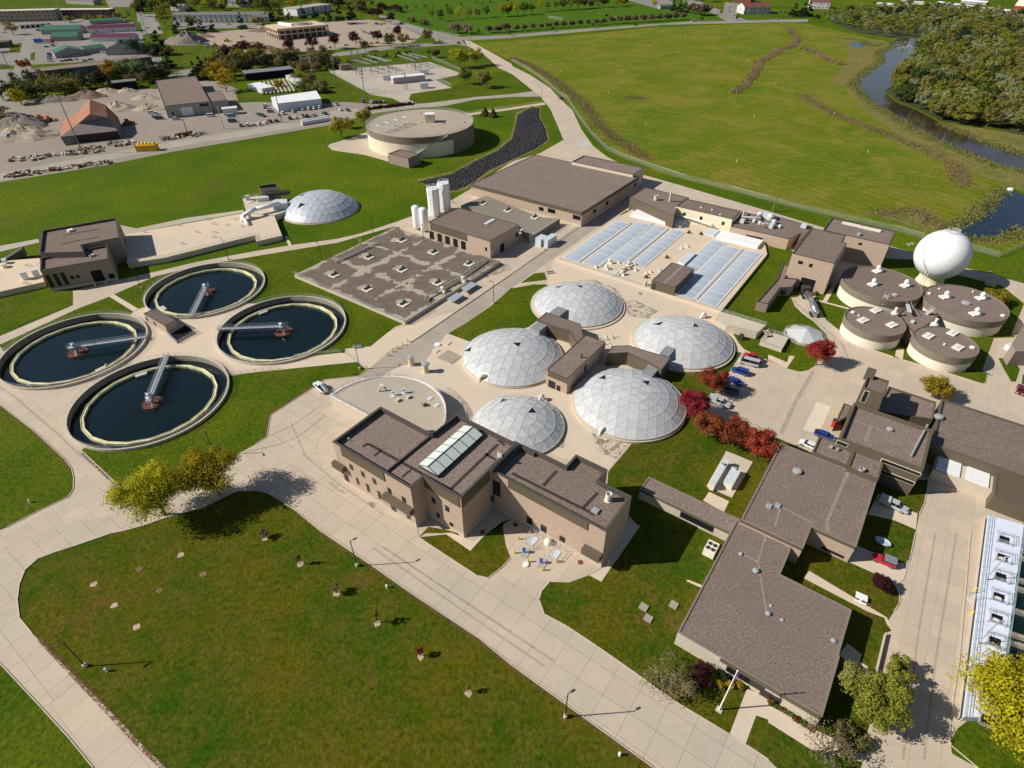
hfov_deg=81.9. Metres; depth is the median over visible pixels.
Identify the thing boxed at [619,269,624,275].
valve drive
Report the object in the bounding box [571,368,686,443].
aluminium dome
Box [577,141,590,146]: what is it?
pale slab
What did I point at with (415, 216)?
storage silo
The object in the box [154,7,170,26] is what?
tree
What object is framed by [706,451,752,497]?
generator pad
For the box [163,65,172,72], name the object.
belt tree
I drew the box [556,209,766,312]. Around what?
covered basins
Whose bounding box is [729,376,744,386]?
parked car
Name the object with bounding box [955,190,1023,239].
pond
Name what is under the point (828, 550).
window
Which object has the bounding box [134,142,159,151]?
yellow skip
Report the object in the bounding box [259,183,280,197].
vent tower
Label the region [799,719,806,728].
shrub
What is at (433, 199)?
storage silo
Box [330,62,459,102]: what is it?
substation yard
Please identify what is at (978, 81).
woodland tree
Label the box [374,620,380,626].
mulch ring
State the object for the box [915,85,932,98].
woodland tree
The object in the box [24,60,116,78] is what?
store building
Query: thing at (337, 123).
tree
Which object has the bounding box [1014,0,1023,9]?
red barn
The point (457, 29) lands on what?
tree
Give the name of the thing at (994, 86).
woodland tree
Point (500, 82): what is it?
mown strip
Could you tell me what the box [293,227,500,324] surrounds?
filter slab
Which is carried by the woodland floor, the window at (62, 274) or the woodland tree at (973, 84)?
the woodland tree at (973, 84)
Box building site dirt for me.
[197,19,420,53]
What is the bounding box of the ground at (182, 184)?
[0,0,1023,333]
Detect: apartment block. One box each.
[0,8,62,21]
[60,8,116,18]
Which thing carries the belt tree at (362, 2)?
on the town lawn at (187, 54)
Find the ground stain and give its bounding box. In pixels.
[330,265,652,505]
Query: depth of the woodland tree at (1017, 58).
477.44 m
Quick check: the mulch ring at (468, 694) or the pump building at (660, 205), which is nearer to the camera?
the mulch ring at (468, 694)
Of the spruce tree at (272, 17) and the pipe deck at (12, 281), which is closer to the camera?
the pipe deck at (12, 281)
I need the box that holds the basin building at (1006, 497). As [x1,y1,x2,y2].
[985,473,1023,522]
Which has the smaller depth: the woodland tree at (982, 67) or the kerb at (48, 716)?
the kerb at (48, 716)
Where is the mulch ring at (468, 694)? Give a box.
[464,690,471,697]
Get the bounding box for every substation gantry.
[361,57,378,72]
[367,55,388,68]
[397,55,415,70]
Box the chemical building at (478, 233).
[428,207,518,257]
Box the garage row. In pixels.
[19,23,45,28]
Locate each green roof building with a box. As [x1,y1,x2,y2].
[40,24,86,34]
[50,31,83,40]
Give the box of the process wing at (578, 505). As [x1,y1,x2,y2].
[492,445,631,566]
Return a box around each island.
[419,519,511,576]
[999,358,1019,381]
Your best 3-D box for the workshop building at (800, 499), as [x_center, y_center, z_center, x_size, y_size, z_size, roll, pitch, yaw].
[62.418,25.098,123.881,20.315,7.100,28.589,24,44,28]
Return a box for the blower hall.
[823,217,895,266]
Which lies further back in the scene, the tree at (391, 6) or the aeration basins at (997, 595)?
the tree at (391, 6)
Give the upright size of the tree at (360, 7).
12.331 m
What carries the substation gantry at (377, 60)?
on the substation yard at (375, 84)
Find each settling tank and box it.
[0,310,148,390]
[63,352,229,451]
[142,260,264,318]
[215,293,345,365]
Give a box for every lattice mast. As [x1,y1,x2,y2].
[356,48,360,72]
[409,40,415,66]
[414,39,421,64]
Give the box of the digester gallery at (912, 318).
[882,293,938,344]
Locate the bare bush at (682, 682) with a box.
[636,648,699,707]
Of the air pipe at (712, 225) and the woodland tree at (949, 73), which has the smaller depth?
the air pipe at (712, 225)
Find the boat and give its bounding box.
[875,536,891,546]
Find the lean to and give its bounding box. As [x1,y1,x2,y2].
[832,403,851,430]
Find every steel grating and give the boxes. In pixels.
[447,293,463,301]
[461,282,477,291]
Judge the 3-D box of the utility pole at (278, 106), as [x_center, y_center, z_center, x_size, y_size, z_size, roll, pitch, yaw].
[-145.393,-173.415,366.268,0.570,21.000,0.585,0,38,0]
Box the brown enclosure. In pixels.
[339,63,350,70]
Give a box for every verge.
[0,406,71,468]
[38,638,165,767]
[82,451,118,485]
[235,45,493,103]
[264,379,323,436]
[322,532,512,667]
[511,666,653,767]
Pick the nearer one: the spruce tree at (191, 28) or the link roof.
the link roof
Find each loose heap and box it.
[0,113,51,128]
[0,124,60,143]
[34,94,78,102]
[66,89,108,98]
[95,87,117,93]
[105,101,138,112]
[117,87,140,92]
[130,93,160,99]
[132,103,164,111]
[164,30,209,45]
[197,33,214,37]
[247,27,267,31]
[261,45,282,51]
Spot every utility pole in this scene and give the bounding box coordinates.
[59,99,81,150]
[273,86,281,122]
[359,70,366,107]
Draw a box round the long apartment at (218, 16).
[172,11,265,22]
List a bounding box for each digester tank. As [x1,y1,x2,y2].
[836,265,922,312]
[840,306,905,349]
[907,326,979,372]
[916,284,1009,336]
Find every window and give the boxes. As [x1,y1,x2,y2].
[44,275,55,287]
[52,274,62,285]
[60,272,69,284]
[365,482,370,492]
[376,489,381,499]
[492,479,500,497]
[527,516,532,524]
[540,524,546,532]
[548,208,554,213]
[559,535,564,542]
[573,215,580,220]
[679,512,713,532]
[725,666,764,691]
[746,234,762,239]
[759,689,781,704]
[821,546,844,558]
[836,440,847,447]
[860,390,869,402]
[880,458,921,476]
[881,470,914,485]
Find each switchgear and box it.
[534,234,546,247]
[543,233,557,248]
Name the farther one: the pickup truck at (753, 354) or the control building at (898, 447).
the pickup truck at (753, 354)
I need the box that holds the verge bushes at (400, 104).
[364,100,414,109]
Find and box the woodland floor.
[826,7,1023,134]
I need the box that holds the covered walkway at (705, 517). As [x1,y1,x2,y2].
[638,477,739,540]
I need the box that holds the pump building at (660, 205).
[629,187,688,227]
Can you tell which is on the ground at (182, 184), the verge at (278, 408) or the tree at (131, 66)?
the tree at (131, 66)
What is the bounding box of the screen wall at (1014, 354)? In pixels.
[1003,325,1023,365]
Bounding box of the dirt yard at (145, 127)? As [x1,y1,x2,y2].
[0,81,388,181]
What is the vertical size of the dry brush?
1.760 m
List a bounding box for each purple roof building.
[87,23,137,33]
[89,33,139,41]
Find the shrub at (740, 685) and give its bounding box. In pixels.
[735,679,745,690]
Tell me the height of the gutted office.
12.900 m
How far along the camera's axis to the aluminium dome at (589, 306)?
188.97 m
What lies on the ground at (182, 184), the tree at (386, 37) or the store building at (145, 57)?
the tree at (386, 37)
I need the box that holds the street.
[0,14,162,105]
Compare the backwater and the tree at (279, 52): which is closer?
the tree at (279, 52)
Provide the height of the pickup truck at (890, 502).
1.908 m
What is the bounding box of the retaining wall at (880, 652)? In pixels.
[875,632,886,672]
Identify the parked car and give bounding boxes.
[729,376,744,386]
[731,366,748,376]
[799,439,815,449]
[814,429,834,439]
[1015,384,1023,394]
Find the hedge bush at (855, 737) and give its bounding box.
[834,716,877,760]
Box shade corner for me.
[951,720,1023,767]
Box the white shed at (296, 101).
[271,91,322,111]
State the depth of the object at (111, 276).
208.62 m
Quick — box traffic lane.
[359,196,628,377]
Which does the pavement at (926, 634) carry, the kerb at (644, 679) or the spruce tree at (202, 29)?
the kerb at (644, 679)
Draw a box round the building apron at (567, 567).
[345,482,603,581]
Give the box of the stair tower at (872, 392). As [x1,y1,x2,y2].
[855,367,888,409]
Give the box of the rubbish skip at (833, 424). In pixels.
[830,418,842,429]
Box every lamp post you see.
[54,642,87,667]
[92,341,107,366]
[350,537,358,566]
[563,688,575,718]
[977,620,1004,643]
[985,556,1009,579]
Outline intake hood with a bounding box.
[544,538,551,545]
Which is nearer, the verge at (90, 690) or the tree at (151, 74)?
the verge at (90, 690)
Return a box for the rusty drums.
[174,131,191,136]
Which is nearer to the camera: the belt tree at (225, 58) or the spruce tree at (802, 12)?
the belt tree at (225, 58)
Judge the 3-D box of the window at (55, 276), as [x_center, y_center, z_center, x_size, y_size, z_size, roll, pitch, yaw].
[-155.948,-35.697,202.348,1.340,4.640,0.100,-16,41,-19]
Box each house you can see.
[65,0,101,4]
[143,308,195,342]
[170,4,188,10]
[226,0,253,6]
[253,13,269,21]
[388,149,420,167]
[651,262,693,295]
[732,0,754,2]
[736,2,771,13]
[755,264,798,312]
[808,0,830,8]
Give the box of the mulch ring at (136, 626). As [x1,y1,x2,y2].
[133,623,140,629]
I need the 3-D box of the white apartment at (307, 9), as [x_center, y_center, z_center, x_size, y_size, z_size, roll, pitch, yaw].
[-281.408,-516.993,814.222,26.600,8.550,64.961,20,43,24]
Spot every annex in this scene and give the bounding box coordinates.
[40,245,117,291]
[206,90,228,111]
[572,155,643,185]
[877,386,936,427]
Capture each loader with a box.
[43,115,56,120]
[122,118,134,125]
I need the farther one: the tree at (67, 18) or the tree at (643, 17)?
the tree at (67, 18)
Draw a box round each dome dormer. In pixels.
[530,322,546,334]
[549,306,566,317]
[641,365,657,377]
[660,345,675,356]
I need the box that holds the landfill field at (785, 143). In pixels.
[475,23,1023,255]
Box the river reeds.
[831,37,1023,246]
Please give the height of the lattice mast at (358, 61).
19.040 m
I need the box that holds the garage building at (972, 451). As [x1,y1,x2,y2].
[925,399,1023,499]
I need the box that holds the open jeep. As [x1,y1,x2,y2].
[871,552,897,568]
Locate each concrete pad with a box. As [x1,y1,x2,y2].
[638,602,648,611]
[643,613,653,622]
[669,600,678,609]
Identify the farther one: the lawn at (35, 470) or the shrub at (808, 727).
the lawn at (35, 470)
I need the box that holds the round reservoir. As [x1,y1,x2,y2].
[366,107,473,157]
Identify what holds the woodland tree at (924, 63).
on the woodland floor
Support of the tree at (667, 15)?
on the park lawn at (543, 15)
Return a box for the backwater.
[850,42,864,47]
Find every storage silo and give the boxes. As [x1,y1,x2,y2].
[411,205,420,228]
[419,206,427,232]
[426,184,440,216]
[437,178,450,211]
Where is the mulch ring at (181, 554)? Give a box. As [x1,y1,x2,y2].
[177,552,184,557]
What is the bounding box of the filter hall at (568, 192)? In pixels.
[471,154,638,226]
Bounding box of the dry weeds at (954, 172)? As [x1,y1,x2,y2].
[509,57,980,233]
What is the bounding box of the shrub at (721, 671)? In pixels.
[717,669,726,676]
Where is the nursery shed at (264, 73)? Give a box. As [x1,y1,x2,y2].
[242,66,293,80]
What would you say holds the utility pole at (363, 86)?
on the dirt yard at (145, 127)
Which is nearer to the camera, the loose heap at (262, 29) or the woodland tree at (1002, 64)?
the woodland tree at (1002, 64)
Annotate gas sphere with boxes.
[913,227,972,286]
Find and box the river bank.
[831,37,1023,244]
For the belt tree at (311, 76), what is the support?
on the town grass verge at (346, 92)
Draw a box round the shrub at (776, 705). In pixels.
[773,703,780,709]
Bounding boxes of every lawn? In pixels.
[0,0,366,68]
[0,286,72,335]
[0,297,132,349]
[0,407,72,529]
[0,665,91,767]
[18,491,648,767]
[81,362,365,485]
[114,227,401,355]
[365,0,765,36]
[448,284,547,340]
[521,272,546,282]
[539,351,927,767]
[722,245,826,371]
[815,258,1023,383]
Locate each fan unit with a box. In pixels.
[19,270,29,279]
[30,268,40,277]
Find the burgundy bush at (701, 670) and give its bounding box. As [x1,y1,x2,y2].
[684,658,715,690]
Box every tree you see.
[0,21,18,34]
[0,77,10,99]
[0,105,9,114]
[1,77,25,89]
[5,88,29,103]
[7,71,18,79]
[11,81,38,100]
[14,58,31,68]
[20,69,29,78]
[20,78,48,98]
[25,75,36,81]
[34,68,42,75]
[34,80,59,95]
[37,71,49,81]
[39,74,59,89]
[43,76,72,92]
[52,72,61,78]
[55,68,66,76]
[58,78,83,90]
[62,67,72,76]
[63,16,73,22]
[63,72,74,78]
[70,70,90,88]
[74,72,98,88]
[79,68,105,87]
[82,14,92,22]
[89,71,108,85]
[98,59,114,71]
[99,455,182,528]
[103,67,120,79]
[105,77,116,87]
[109,58,130,74]
[111,68,122,79]
[112,11,121,17]
[115,38,139,49]
[118,67,129,75]
[120,56,148,77]
[123,73,133,78]
[127,39,149,53]
[129,0,144,8]
[130,61,149,80]
[131,2,144,16]
[136,71,148,83]
[139,41,161,55]
[143,65,160,81]
[147,33,159,38]
[148,0,158,12]
[150,30,168,55]
[152,4,165,13]
[152,67,164,78]
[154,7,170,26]
[156,66,169,79]
[159,60,167,67]
[162,51,177,67]
[163,46,174,54]
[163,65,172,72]
[167,0,177,10]
[170,444,241,500]
[172,17,184,33]
[176,0,185,3]
[184,15,196,25]
[184,17,195,30]
[185,7,197,11]
[187,0,196,7]
[187,61,204,78]
[195,19,206,31]
[196,56,214,79]
[197,57,216,69]
[199,67,214,78]
[201,0,212,7]
[203,59,227,76]
[207,1,217,8]
[207,20,218,32]
[207,49,222,59]
[209,67,236,91]
[215,2,225,8]
[215,44,232,55]
[218,0,227,5]
[219,54,230,61]
[221,58,238,74]
[228,49,238,58]
[230,55,251,73]
[235,40,251,49]
[237,12,248,29]
[238,48,255,58]
[240,0,251,6]
[240,58,252,69]
[248,44,260,50]
[249,58,259,66]
[250,0,262,9]
[250,16,264,22]
[250,47,263,54]
[250,52,269,61]
[252,41,264,47]
[258,54,270,66]
[260,0,274,9]
[265,53,276,60]
[265,59,273,65]
[268,0,282,9]
[268,7,277,20]
[271,46,291,58]
[273,57,283,66]
[273,80,282,86]
[276,6,285,19]
[281,38,293,50]
[282,50,301,64]
[286,0,300,5]
[289,73,302,78]
[290,72,303,77]
[292,59,308,65]
[294,82,307,91]
[297,62,309,71]
[299,5,306,18]
[300,77,312,83]
[304,36,318,47]
[304,82,319,90]
[306,49,327,60]
[306,72,316,81]
[311,6,319,17]
[311,61,322,70]
[311,83,329,92]
[315,79,327,83]
[316,48,333,67]
[320,6,332,21]
[327,33,338,48]
[328,116,352,137]
[330,55,340,63]
[332,0,344,6]
[332,58,338,66]
[334,1,344,19]
[346,2,355,19]
[347,0,359,9]
[348,30,361,45]
[353,0,366,6]
[354,3,365,10]
[354,108,371,125]
[359,40,369,47]
[367,7,375,16]
[370,30,382,40]
[372,8,384,18]
[383,32,395,47]
[385,12,395,23]
[389,4,398,10]
[392,26,400,34]
[395,5,402,12]
[396,32,409,45]
[406,16,415,21]
[418,19,429,24]
[421,28,432,40]
[427,7,434,16]
[431,49,440,55]
[436,9,443,20]
[446,5,452,18]
[448,22,459,32]
[448,48,469,67]
[452,22,462,31]
[456,6,461,16]
[458,67,471,83]
[461,23,473,33]
[465,7,472,17]
[466,47,484,65]
[474,8,480,18]
[476,70,491,87]
[480,107,488,116]
[483,5,489,16]
[484,25,493,30]
[488,108,496,117]
[494,26,501,30]
[498,4,506,12]
[501,23,510,31]
[504,2,512,15]
[513,1,521,13]
[520,2,528,14]
[529,2,535,12]
[538,0,542,7]
[557,0,568,9]
[565,0,575,9]
[588,0,594,6]
[608,16,615,21]
[624,15,631,22]
[639,14,647,21]
[648,14,655,21]
[656,13,662,20]
[663,13,671,19]
[670,0,676,10]
[672,12,680,18]
[676,0,682,11]
[677,387,711,418]
[679,0,689,12]
[686,3,695,13]
[693,3,709,15]
[694,410,724,437]
[697,365,730,394]
[717,414,753,445]
[743,424,781,459]
[788,3,798,15]
[795,2,809,16]
[799,711,866,767]
[804,1,813,16]
[805,339,837,364]
[837,659,875,699]
[839,668,917,735]
[871,572,894,593]
[884,651,918,686]
[889,76,912,97]
[890,66,905,78]
[891,73,906,81]
[894,84,920,101]
[896,58,914,65]
[896,61,914,75]
[901,74,917,80]
[907,50,916,56]
[907,56,918,62]
[908,66,927,79]
[909,78,920,88]
[910,60,927,65]
[912,62,926,74]
[914,89,932,108]
[915,48,928,55]
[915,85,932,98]
[916,56,933,64]
[919,75,936,87]
[919,374,956,399]
[920,74,934,86]
[925,49,935,57]
[925,56,944,64]
[926,63,942,75]
[927,96,948,107]
[928,67,954,77]
[929,70,943,81]
[929,89,954,103]
[929,99,945,114]
[931,100,958,118]
[932,86,953,98]
[933,78,952,90]
[937,75,950,80]
[938,55,958,67]
[940,51,956,57]
[941,65,961,73]
[945,639,1023,762]
[948,47,964,54]
[948,79,966,90]
[949,87,962,97]
[949,98,960,102]
[949,101,960,117]
[950,71,961,81]
[951,103,982,123]
[952,74,970,87]
[952,95,966,104]
[956,54,975,59]
[958,58,975,65]
[958,86,979,100]
[960,82,971,93]
[961,66,975,74]
[963,62,976,66]
[963,91,991,102]
[965,79,978,88]
[965,98,991,120]
[967,68,985,80]
[968,48,984,55]
[969,76,982,85]
[970,79,990,88]
[972,52,982,62]
[974,64,987,71]
[975,50,997,63]
[976,56,996,64]
[976,82,992,93]
[976,107,1005,126]
[977,45,991,50]
[981,76,993,87]
[981,98,999,119]
[983,83,997,88]
[984,72,997,82]
[984,93,1007,104]
[984,287,1011,303]
[985,48,999,54]
[985,59,1000,68]
[986,87,999,95]
[987,65,997,72]
[992,72,1012,84]
[993,59,1004,71]
[994,110,1014,126]
[995,679,1023,759]
[996,55,1012,65]
[996,92,1018,99]
[997,51,1016,65]
[997,79,1019,87]
[997,82,1016,93]
[1000,48,1016,53]
[1000,63,1013,70]
[1000,69,1013,73]
[1000,98,1023,105]
[1000,99,1018,112]
[1004,87,1022,96]
[1005,48,1015,56]
[1008,51,1023,62]
[1008,93,1023,102]
[1009,105,1023,124]
[1009,110,1023,130]
[1010,69,1023,79]
[1011,56,1021,69]
[1011,72,1023,83]
[1014,59,1023,66]
[1018,47,1023,57]
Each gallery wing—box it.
[537,312,583,346]
[605,345,670,377]
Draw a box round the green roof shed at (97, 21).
[90,17,123,24]
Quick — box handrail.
[294,349,340,356]
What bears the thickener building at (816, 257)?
on the pavement at (926, 634)
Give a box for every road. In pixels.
[0,91,539,180]
[0,388,775,767]
[168,2,807,77]
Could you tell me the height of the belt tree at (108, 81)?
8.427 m
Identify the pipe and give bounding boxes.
[240,200,279,225]
[301,115,329,120]
[301,117,329,125]
[335,242,378,262]
[424,258,485,299]
[478,374,486,382]
[598,427,605,436]
[676,214,714,227]
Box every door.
[180,106,193,115]
[343,473,349,481]
[500,243,503,252]
[548,379,555,388]
[738,333,744,340]
[936,456,961,476]
[965,466,989,487]
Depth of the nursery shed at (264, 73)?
476.75 m
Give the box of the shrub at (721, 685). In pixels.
[716,680,725,689]
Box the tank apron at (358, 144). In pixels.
[328,102,545,161]
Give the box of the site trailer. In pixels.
[221,106,237,114]
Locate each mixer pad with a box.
[328,270,340,277]
[361,284,373,291]
[363,253,374,259]
[396,265,407,272]
[397,236,407,242]
[397,299,409,307]
[429,248,439,254]
[432,278,444,285]
[464,259,474,266]
[503,206,512,211]
[530,213,539,218]
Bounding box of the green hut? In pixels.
[658,4,671,8]
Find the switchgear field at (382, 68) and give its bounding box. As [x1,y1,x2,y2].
[352,63,429,73]
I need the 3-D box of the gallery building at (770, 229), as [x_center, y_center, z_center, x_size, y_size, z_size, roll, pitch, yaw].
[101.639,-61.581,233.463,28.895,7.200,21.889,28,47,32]
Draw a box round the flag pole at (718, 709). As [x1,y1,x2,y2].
[715,670,739,713]
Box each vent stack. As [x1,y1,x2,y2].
[407,354,414,366]
[421,361,428,373]
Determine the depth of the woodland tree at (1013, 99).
370.45 m
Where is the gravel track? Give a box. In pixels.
[0,210,243,250]
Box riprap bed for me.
[421,108,547,190]
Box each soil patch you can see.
[155,588,162,592]
[199,572,206,576]
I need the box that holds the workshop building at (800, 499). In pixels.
[740,443,875,563]
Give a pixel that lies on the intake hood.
(547, 541)
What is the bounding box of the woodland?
[813,0,1023,52]
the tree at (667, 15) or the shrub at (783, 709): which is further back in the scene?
the tree at (667, 15)
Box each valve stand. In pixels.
[520,546,529,557]
[538,557,546,568]
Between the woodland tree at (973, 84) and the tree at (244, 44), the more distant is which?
the tree at (244, 44)
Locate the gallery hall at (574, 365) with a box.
[546,335,605,393]
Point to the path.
(753, 706)
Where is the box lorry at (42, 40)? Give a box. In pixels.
[33,38,53,42]
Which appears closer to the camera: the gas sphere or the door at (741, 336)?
the door at (741, 336)
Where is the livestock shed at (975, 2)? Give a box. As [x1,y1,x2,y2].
[960,0,988,4]
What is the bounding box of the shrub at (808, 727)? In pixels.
[806,724,813,732]
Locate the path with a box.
[109,236,957,761]
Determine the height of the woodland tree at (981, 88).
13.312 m
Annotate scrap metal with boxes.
[3,130,207,177]
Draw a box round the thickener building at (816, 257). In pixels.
[786,228,846,293]
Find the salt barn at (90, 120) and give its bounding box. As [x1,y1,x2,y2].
[60,100,120,145]
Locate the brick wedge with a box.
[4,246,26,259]
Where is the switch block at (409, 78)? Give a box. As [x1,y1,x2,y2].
[390,73,425,83]
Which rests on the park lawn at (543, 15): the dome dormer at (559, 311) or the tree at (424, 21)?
the tree at (424, 21)
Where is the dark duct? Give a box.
[265,190,289,196]
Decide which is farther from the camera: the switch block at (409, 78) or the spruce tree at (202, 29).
the spruce tree at (202, 29)
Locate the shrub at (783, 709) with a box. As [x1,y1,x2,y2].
[780,706,787,712]
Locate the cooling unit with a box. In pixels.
[702,539,719,559]
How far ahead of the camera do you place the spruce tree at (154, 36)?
560.23 m
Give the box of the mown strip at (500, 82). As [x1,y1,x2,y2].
[409,71,530,101]
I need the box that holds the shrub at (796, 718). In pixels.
[792,715,800,722]
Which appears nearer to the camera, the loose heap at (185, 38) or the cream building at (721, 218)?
the cream building at (721, 218)
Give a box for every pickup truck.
[313,381,327,393]
[709,393,731,408]
[720,384,739,395]
[742,352,763,362]
[878,493,908,513]
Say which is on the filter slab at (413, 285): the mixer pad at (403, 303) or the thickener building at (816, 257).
the mixer pad at (403, 303)
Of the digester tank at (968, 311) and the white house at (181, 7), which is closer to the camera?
the digester tank at (968, 311)
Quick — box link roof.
[811,435,852,467]
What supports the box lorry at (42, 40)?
on the town pavement at (40, 50)
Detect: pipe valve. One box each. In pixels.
[439,286,446,292]
[459,276,466,282]
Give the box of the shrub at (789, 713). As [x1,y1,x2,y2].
[785,710,794,717]
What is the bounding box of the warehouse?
[155,76,212,117]
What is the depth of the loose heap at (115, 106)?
399.42 m
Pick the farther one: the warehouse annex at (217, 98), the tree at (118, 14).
the tree at (118, 14)
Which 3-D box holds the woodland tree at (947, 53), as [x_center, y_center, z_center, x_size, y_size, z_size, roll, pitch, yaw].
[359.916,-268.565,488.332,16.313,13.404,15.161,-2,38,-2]
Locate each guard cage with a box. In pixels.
[522,529,542,549]
[545,542,565,563]
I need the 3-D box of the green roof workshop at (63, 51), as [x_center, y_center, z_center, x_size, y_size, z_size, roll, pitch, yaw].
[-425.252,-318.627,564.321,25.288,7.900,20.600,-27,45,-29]
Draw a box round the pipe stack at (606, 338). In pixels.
[596,334,616,346]
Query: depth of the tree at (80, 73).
444.07 m
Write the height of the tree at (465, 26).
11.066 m
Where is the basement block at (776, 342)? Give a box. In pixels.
[759,329,789,351]
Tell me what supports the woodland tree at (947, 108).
on the woodland floor
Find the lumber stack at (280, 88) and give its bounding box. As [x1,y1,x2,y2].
[255,78,295,94]
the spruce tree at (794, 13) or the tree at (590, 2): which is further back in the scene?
the tree at (590, 2)
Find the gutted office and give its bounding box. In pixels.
[265,21,329,39]
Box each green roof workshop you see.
[51,45,85,57]
[78,44,105,53]
[104,39,141,54]
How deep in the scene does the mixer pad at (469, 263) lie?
214.75 m
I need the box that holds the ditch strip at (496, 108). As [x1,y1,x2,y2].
[463,101,539,113]
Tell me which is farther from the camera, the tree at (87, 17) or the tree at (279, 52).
the tree at (87, 17)
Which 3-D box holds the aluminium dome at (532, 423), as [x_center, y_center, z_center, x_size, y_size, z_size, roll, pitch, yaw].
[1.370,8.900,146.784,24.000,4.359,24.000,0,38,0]
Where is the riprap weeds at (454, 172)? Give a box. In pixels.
[419,151,496,182]
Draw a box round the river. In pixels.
[858,38,1023,169]
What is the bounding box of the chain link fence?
[517,61,1023,257]
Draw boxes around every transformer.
[383,72,390,79]
[420,66,427,73]
[420,80,427,87]
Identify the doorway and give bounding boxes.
[90,269,104,281]
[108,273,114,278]
[798,277,816,291]
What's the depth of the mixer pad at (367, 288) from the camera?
200.55 m
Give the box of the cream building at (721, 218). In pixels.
[676,199,740,231]
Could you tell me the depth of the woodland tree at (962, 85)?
392.20 m
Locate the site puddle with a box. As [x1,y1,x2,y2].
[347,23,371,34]
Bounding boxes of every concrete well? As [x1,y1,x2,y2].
[985,279,997,286]
[987,273,1000,280]
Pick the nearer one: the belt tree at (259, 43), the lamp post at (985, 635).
the lamp post at (985, 635)
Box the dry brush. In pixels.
[729,26,845,93]
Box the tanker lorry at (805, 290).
[799,285,819,316]
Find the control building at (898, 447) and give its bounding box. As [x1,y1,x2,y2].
[835,403,932,494]
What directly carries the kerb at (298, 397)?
on the pavement at (926, 634)
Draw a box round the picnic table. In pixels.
[854,591,867,604]
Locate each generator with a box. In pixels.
[708,458,729,490]
[722,467,740,489]
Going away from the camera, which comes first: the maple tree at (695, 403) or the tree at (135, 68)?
the maple tree at (695, 403)
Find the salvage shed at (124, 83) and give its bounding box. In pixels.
[111,78,138,89]
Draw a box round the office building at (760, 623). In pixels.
[674,519,851,726]
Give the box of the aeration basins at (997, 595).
[957,512,1023,728]
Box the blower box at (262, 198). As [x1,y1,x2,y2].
[256,195,268,201]
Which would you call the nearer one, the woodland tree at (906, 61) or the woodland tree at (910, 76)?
the woodland tree at (910, 76)
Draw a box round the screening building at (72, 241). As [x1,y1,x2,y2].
[39,218,127,263]
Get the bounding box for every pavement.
[0,0,744,88]
[0,40,1023,767]
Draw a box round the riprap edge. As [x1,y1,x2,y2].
[417,106,549,192]
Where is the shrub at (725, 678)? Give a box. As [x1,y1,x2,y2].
[721,672,729,681]
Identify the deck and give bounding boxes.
[0,258,46,296]
[126,213,282,267]
[242,196,285,220]
[330,373,446,433]
[461,196,559,243]
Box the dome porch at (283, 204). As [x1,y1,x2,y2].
[272,199,287,209]
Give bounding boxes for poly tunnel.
[247,82,273,92]
[285,75,300,83]
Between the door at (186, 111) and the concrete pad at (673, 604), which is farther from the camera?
the door at (186, 111)
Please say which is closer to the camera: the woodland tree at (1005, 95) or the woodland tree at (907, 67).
the woodland tree at (1005, 95)
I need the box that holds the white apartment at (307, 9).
[283,3,331,15]
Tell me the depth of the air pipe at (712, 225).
239.88 m
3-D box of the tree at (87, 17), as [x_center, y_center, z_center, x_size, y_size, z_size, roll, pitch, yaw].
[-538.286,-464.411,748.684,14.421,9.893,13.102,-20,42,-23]
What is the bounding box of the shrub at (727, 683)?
[725,680,734,688]
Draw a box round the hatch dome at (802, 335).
[783,324,825,345]
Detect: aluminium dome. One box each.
[282,189,358,224]
[462,328,562,388]
[471,395,564,453]
[531,281,624,330]
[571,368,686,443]
[631,315,734,373]
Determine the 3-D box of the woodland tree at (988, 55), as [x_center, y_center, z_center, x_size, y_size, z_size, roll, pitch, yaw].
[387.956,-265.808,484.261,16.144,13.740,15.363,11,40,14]
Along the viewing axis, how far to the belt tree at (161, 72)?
468.76 m
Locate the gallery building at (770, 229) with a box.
[730,210,812,249]
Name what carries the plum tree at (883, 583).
on the court lawn at (661, 560)
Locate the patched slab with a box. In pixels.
[803,402,830,432]
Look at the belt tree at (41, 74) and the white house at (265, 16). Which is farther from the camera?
the white house at (265, 16)
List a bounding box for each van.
[0,133,8,136]
[154,115,163,119]
[206,113,215,116]
[226,113,235,117]
[227,118,237,122]
[738,356,759,367]
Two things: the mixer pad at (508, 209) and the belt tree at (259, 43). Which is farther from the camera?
the belt tree at (259, 43)
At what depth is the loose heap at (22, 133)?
346.03 m
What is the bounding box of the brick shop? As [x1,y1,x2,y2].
[0,39,13,47]
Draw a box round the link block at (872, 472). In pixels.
[846,451,883,482]
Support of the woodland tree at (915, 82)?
on the woodland floor
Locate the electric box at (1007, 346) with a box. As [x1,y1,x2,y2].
[1004,342,1011,349]
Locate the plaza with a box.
[127,257,745,470]
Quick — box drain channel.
[411,227,579,342]
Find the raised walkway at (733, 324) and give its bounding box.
[714,308,771,340]
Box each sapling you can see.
[258,528,269,538]
[295,554,300,562]
[327,581,338,592]
[370,609,377,622]
[416,647,423,655]
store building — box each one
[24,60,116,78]
[112,54,152,63]
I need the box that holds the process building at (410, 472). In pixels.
[331,406,516,536]
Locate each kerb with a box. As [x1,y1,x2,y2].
[0,405,73,527]
[0,663,93,767]
[17,490,295,633]
[81,450,118,485]
[256,370,366,443]
[296,511,654,767]
[418,537,510,577]
[538,581,768,759]
[902,359,987,383]
[904,533,915,563]
[919,479,928,513]
[949,533,978,767]

